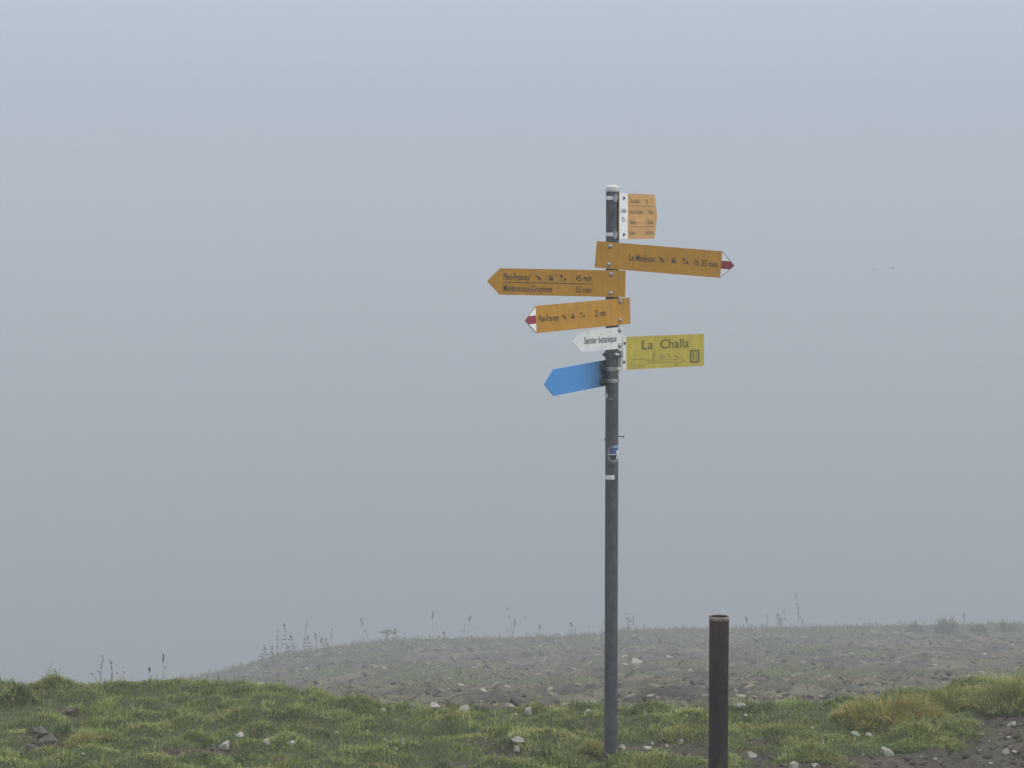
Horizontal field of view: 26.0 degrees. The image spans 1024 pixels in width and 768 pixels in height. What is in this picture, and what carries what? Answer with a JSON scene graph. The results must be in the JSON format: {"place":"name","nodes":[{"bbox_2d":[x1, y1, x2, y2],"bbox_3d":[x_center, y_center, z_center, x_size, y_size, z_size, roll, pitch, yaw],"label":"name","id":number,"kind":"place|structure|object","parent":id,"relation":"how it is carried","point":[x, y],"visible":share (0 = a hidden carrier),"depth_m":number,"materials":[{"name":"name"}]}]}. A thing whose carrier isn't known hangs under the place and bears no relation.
{"place":"outdoors","nodes":[
{"label":"outdoors","id":0,"kind":"place"},
{"bbox_2d":[0,677,670,703],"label":"thin grass","id":1,"kind":"structure","parent":0,"point":[119,681],"depth_m":12.03,"materials":[{"name":"green plant"}]},
{"bbox_2d":[0,501,1023,767],"bbox_3d":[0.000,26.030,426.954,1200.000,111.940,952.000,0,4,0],"label":"ground","id":2,"kind":"structure","parent":0,"point":[134,591],"depth_m":669.47,"materials":[{"name":"soil"}]},
{"bbox_2d":[0,682,41,707],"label":"grass tussock","id":3,"kind":"object","parent":2,"relation":"on","point":[22,689],"depth_m":11.51,"materials":[{"name":"green plant"}]},
{"bbox_2d":[25,743,35,752],"bbox_3d":[-2.251,1.705,10.380,0.058,0.048,0.040,0,4,-3],"label":"earth clod","id":4,"kind":"object","parent":2,"relation":"on","point":[29,747],"visible":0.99,"depth_m":10.37,"materials":[{"name":"grey stone"}]},
{"bbox_2d":[32,726,47,737],"bbox_3d":[-2.303,1.697,10.823,0.075,0.050,0.075,-1,4,-14],"label":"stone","id":5,"kind":"object","parent":2,"relation":"on","point":[39,732],"visible":0.98,"depth_m":10.81,"materials":[{"name":"grey stone"}]},
{"bbox_2d":[39,733,57,745],"bbox_3d":[-2.221,1.705,10.646,0.115,0.053,0.074,-2,4,-23],"label":"earth clod","id":6,"kind":"object","parent":2,"relation":"on","point":[51,739],"visible":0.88,"depth_m":10.62,"materials":[{"name":"grey stone"}]},
{"bbox_2d":[46,684,77,699],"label":"grass tussock","id":7,"kind":"object","parent":2,"relation":"on","point":[55,693],"depth_m":11.81,"materials":[{"name":"green plant"}]},
{"bbox_2d":[62,707,78,714],"bbox_3d":[-2.258,1.670,11.351,0.067,0.044,0.090,2,4,21],"label":"earth clod","id":8,"kind":"object","parent":2,"relation":"on","point":[71,710],"visible":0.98,"depth_m":11.32,"materials":[{"name":"grey stone"}]},
{"bbox_2d":[61,726,104,747],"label":"grass tussock","id":9,"kind":"object","parent":2,"relation":"on","point":[82,735],"depth_m":10.53,"materials":[{"name":"green plant"}]},
{"bbox_2d":[180,686,189,691],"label":"earth clod","id":10,"kind":"object","parent":2,"relation":"on","point":[184,688],"visible":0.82,"depth_m":11.83,"materials":[{"name":"green plant"}]},
{"bbox_2d":[179,728,216,748],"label":"grass tussock","id":11,"kind":"object","parent":2,"relation":"on","point":[198,737],"depth_m":10.58,"materials":[{"name":"green plant"}]},
{"bbox_2d":[219,740,229,749],"bbox_3d":[-1.363,1.715,10.533,0.050,0.044,0.052,-5,1,-25],"label":"stone","id":12,"kind":"object","parent":2,"relation":"on","point":[225,745],"visible":1,"depth_m":10.52,"materials":[{"name":"white stone"}]},
{"bbox_2d":[235,731,244,736],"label":"stone","id":13,"kind":"object","parent":2,"relation":"on","point":[240,734],"visible":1,"depth_m":10.77,"materials":[{"name":"white stone"}]},
{"bbox_2d":[258,645,271,668],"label":"dead stalk","id":14,"kind":"object","parent":2,"relation":"on","point":[265,666],"visible":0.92,"depth_m":78.85,"materials":[{"name":"grey plant"}]},
{"bbox_2d":[263,738,269,745],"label":"stone","id":15,"kind":"object","parent":2,"relation":"on","point":[266,740],"visible":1,"depth_m":10.42,"materials":[{"name":"stone"}]},
{"bbox_2d":[268,646,274,666],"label":"dead stalk","id":16,"kind":"object","parent":2,"relation":"on","point":[270,652],"visible":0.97,"depth_m":78.90,"materials":[{"name":"grey plant"}]},
{"bbox_2d":[276,630,283,665],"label":"dead stalk","id":17,"kind":"object","parent":2,"relation":"on","point":[276,649],"visible":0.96,"depth_m":78.91,"materials":[{"name":"grey plant"}]},
{"bbox_2d":[282,623,292,661],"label":"dead stalk","id":18,"kind":"object","parent":2,"relation":"on","point":[283,624],"visible":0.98,"depth_m":78.84,"materials":[{"name":"grey plant"}]},
{"bbox_2d":[288,635,302,662],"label":"dead stalk","id":19,"kind":"object","parent":2,"relation":"on","point":[294,650],"visible":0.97,"depth_m":78.83,"materials":[{"name":"grey plant"}]},
{"bbox_2d":[290,621,319,659],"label":"dead stalk","id":20,"kind":"object","parent":2,"relation":"on","point":[304,638],"visible":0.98,"depth_m":78.85,"materials":[{"name":"grey plant"}]},
{"bbox_2d":[304,636,314,661],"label":"dead stalk","id":21,"kind":"object","parent":2,"relation":"on","point":[308,648],"visible":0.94,"depth_m":78.91,"materials":[{"name":"grey plant"}]},
{"bbox_2d":[314,632,316,659],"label":"dead stalk","id":22,"kind":"object","parent":2,"relation":"on","point":[316,645],"visible":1,"depth_m":78.85,"materials":[{"name":"grey plant"}]},
{"bbox_2d":[322,638,333,656],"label":"dead stalk","id":23,"kind":"object","parent":2,"relation":"on","point":[325,648],"visible":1,"depth_m":78.93,"materials":[{"name":"grey plant"}]},
{"bbox_2d":[380,629,395,640],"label":"dead stalk","id":24,"kind":"object","parent":2,"relation":"on","point":[386,633],"visible":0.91,"depth_m":95.56,"materials":[{"name":"grey plant"}]},
{"bbox_2d":[391,628,404,643],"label":"dead stalk","id":25,"kind":"object","parent":2,"relation":"on","point":[394,629],"visible":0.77,"depth_m":95.54,"materials":[{"name":"grey plant"}]},
{"bbox_2d":[430,702,439,708],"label":"stone","id":26,"kind":"object","parent":2,"relation":"on","point":[435,705],"visible":1,"depth_m":11.31,"materials":[{"name":"white stone"}]},
{"bbox_2d":[457,705,469,711],"bbox_3d":[-0.247,1.669,11.336,0.072,0.057,0.057,-6,5,24],"label":"stone","id":27,"kind":"object","parent":2,"relation":"on","point":[464,707],"visible":0.32,"depth_m":11.32,"materials":[{"name":"white stone"}]},
{"bbox_2d":[511,736,523,742],"bbox_3d":[0.026,1.687,10.525,0.068,0.025,0.048,-5,8,13],"label":"stone","id":28,"kind":"object","parent":2,"relation":"on","point":[514,740],"visible":1,"depth_m":10.51,"materials":[{"name":"stone"}]},
{"bbox_2d":[514,745,520,751],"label":"stone","id":29,"kind":"object","parent":2,"relation":"on","point":[517,748],"visible":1,"depth_m":10.48,"materials":[{"name":"white stone"}]},
{"bbox_2d":[523,707,531,714],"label":"stone","id":30,"kind":"object","parent":2,"relation":"on","point":[527,710],"visible":0.99,"depth_m":11.32,"materials":[{"name":"stone"}]},
{"bbox_2d":[530,746,576,767],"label":"grass tussock","id":31,"kind":"object","parent":2,"relation":"on","point":[556,761],"depth_m":10.21,"materials":[{"name":"green plant"}]},
{"bbox_2d":[575,733,620,758],"bbox_3d":[0.399,1.715,10.476,0.249,0.136,0.244,3,5,39],"label":"grass tussock","id":32,"kind":"object","parent":2,"relation":"on","point":[594,747],"depth_m":10.45,"materials":[{"name":"green plant"}]},
{"bbox_2d":[585,743,630,767],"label":"grass tussock","id":33,"kind":"object","parent":2,"relation":"on","point":[609,762],"depth_m":10.18,"materials":[{"name":"green plant"}]},
{"bbox_2d":[197,624,1023,710],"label":"rubble","id":34,"kind":"object","parent":2,"relation":"on","point":[588,685],"visible":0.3,"depth_m":54.02,"materials":[{"name":"stone"}]},
{"bbox_2d":[487,185,734,762],"bbox_3d":[0.433,0.579,10.312,1.037,2.998,0.738,-2,4,-22],"label":"signpost","id":35,"kind":"object","parent":2,"relation":"on","point":[631,216],"visible":1,"depth_m":10.18,"materials":[{"name":"metal"}]},
{"bbox_2d":[631,658,641,663],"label":"stone","id":36,"kind":"object","parent":2,"relation":"on","point":[635,661],"visible":0.92,"depth_m":43.94,"materials":[{"name":"stone"}]},
{"bbox_2d":[612,747,669,767],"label":"grass tussock","id":37,"kind":"object","parent":2,"relation":"on","point":[635,757],"depth_m":10.10,"materials":[{"name":"green plant"}]},
{"bbox_2d":[656,722,697,746],"bbox_3d":[0.799,1.686,10.678,0.230,0.107,0.200,0,4,0],"label":"grass tussock","id":38,"kind":"object","parent":2,"relation":"on","point":[674,728],"depth_m":10.65,"materials":[{"name":"green plant"}]},
{"bbox_2d":[662,753,704,765],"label":"grass tussock","id":39,"kind":"object","parent":2,"relation":"on","point":[698,759],"depth_m":10.20,"materials":[{"name":"green plant"}]},
{"bbox_2d":[708,614,729,767],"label":"rusty pipe","id":40,"kind":"object","parent":2,"relation":"on","point":[718,684],"visible":1,"depth_m":9.59,"materials":[{"name":"metal"}]},
{"bbox_2d":[732,702,746,707],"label":"stone","id":41,"kind":"object","parent":2,"relation":"on","point":[738,704],"visible":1,"depth_m":11.26,"materials":[{"name":"stone"}]},
{"bbox_2d":[728,721,755,731],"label":"grass tussock","id":42,"kind":"object","parent":2,"relation":"on","point":[738,724],"depth_m":10.81,"materials":[{"name":"green plant"}]},
{"bbox_2d":[747,751,756,759],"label":"stone","id":43,"kind":"object","parent":2,"relation":"on","point":[751,755],"visible":0.96,"depth_m":10.39,"materials":[{"name":"stone"}]},
{"bbox_2d":[775,614,785,627],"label":"dead stalk","id":44,"kind":"object","parent":2,"relation":"on","point":[779,618],"visible":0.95,"depth_m":95.52,"materials":[{"name":"grey plant"}]},
{"bbox_2d":[777,733,805,747],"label":"grass tussock","id":45,"kind":"object","parent":2,"relation":"on","point":[787,740],"depth_m":10.52,"materials":[{"name":"green plant"}]},
{"bbox_2d":[783,595,800,629],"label":"dead stalk","id":46,"kind":"object","parent":2,"relation":"on","point":[797,612],"visible":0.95,"depth_m":95.49,"materials":[{"name":"grey plant"}]},
{"bbox_2d":[788,761,798,767],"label":"stone","id":47,"kind":"object","parent":2,"relation":"on","point":[793,764],"visible":0.97,"depth_m":10.15,"materials":[{"name":"stone"}]},
{"bbox_2d":[792,735,844,764],"bbox_3d":[1.424,1.702,10.278,0.291,0.144,0.271,0,4,0],"label":"grass tussock","id":48,"kind":"object","parent":2,"relation":"on","point":[811,752],"depth_m":10.26,"materials":[{"name":"green plant"}]},
{"bbox_2d":[851,731,860,736],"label":"stone","id":49,"kind":"object","parent":2,"relation":"on","point":[855,733],"visible":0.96,"depth_m":10.76,"materials":[{"name":"stone"}]},
{"bbox_2d":[827,686,936,731],"bbox_3d":[1.834,1.583,10.949,0.612,0.224,0.562,0,4,0],"label":"grass tussock","id":50,"kind":"object","parent":2,"relation":"on","point":[859,716],"depth_m":10.90,"materials":[{"name":"green plant"}]},
{"bbox_2d":[880,746,893,755],"bbox_3d":[1.752,1.715,10.362,0.066,0.044,0.037,0,3,6],"label":"stone","id":51,"kind":"object","parent":2,"relation":"on","point":[884,750],"visible":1,"depth_m":10.35,"materials":[{"name":"white stone"}]},
{"bbox_2d":[888,736,924,752],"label":"grass tussock","id":52,"kind":"object","parent":2,"relation":"on","point":[907,745],"depth_m":10.39,"materials":[{"name":"green plant"}]},
{"bbox_2d":[904,621,924,632],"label":"crest bush","id":53,"kind":"object","parent":2,"relation":"on","point":[913,627],"visible":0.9,"depth_m":87.51,"materials":[{"name":"green plant"}]},
{"bbox_2d":[896,714,941,740],"bbox_3d":[1.942,1.632,10.576,0.262,0.138,0.215,0,4,0],"label":"grass tussock","id":54,"kind":"object","parent":2,"relation":"on","point":[925,729],"depth_m":10.55,"materials":[{"name":"green plant"}]},
{"bbox_2d":[894,684,955,723],"bbox_3d":[2.029,1.584,10.936,0.408,0.202,0.333,2,5,25],"label":"grass tussock","id":55,"kind":"object","parent":2,"relation":"on","point":[939,714],"depth_m":10.93,"materials":[{"name":"green plant"}]},
{"bbox_2d":[925,732,963,752],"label":"grass tussock","id":56,"kind":"object","parent":2,"relation":"on","point":[949,744],"depth_m":10.42,"materials":[{"name":"green plant"}]},
{"bbox_2d":[931,612,959,633],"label":"crest bush","id":57,"kind":"object","parent":2,"relation":"on","point":[944,627],"visible":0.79,"depth_m":84.22,"materials":[{"name":"green plant"}]},
{"bbox_2d":[916,676,984,712],"bbox_3d":[2.220,1.558,11.200,0.435,0.183,0.406,-3,5,-35],"label":"grass tussock","id":58,"kind":"object","parent":2,"relation":"on","point":[949,697],"depth_m":11.19,"materials":[{"name":"green plant"}]},
{"bbox_2d":[929,714,981,732],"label":"grass tussock","id":59,"kind":"object","parent":2,"relation":"on","point":[956,724],"depth_m":10.73,"materials":[{"name":"green plant"}]},
{"bbox_2d":[968,622,987,633],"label":"crest bush","id":60,"kind":"object","parent":2,"relation":"on","point":[977,630],"visible":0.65,"depth_m":83.66,"materials":[{"name":"green plant"}]},
{"bbox_2d":[956,681,1002,711],"bbox_3d":[2.354,1.570,11.134,0.355,0.153,0.338,0,4,0],"label":"grass tussock","id":61,"kind":"object","parent":2,"relation":"on","point":[964,703],"depth_m":11.12,"materials":[{"name":"green plant"}]},
{"bbox_2d":[954,667,1023,717],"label":"grass tussock","id":62,"kind":"object","parent":2,"relation":"on","point":[1010,691],"depth_m":11.03,"materials":[{"name":"green plant"}]},
{"bbox_2d":[1001,748,1009,753],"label":"stone","id":63,"kind":"object","parent":2,"relation":"on","point":[1005,750],"visible":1,"depth_m":10.29,"materials":[{"name":"stone"}]},
{"bbox_2d":[995,618,1022,632],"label":"crest bush","id":64,"kind":"object","parent":2,"relation":"on","point":[1004,627],"visible":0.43,"depth_m":85.49,"materials":[{"name":"green plant"}]},
{"bbox_2d":[1007,721,1015,726],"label":"stone","id":65,"kind":"object","parent":2,"relation":"on","point":[1012,724],"visible":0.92,"depth_m":10.82,"materials":[{"name":"stone"}]},
{"bbox_2d":[0,664,1023,767],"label":"grass","id":66,"kind":"structure","parent":0,"point":[524,731],"depth_m":10.85,"materials":[{"name":"green plant"}]},
{"bbox_2d":[0,0,1023,500],"label":"sky","id":67,"kind":"structure","parent":0,"point":[250,250],"materials":[{"name":"grey"}]},
{"bbox_2d":[20,693,1023,767],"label":"gravel","id":68,"kind":"structure","parent":0,"point":[907,756],"depth_m":10.33,"materials":[{"name":"grey gravel"}]}
]}

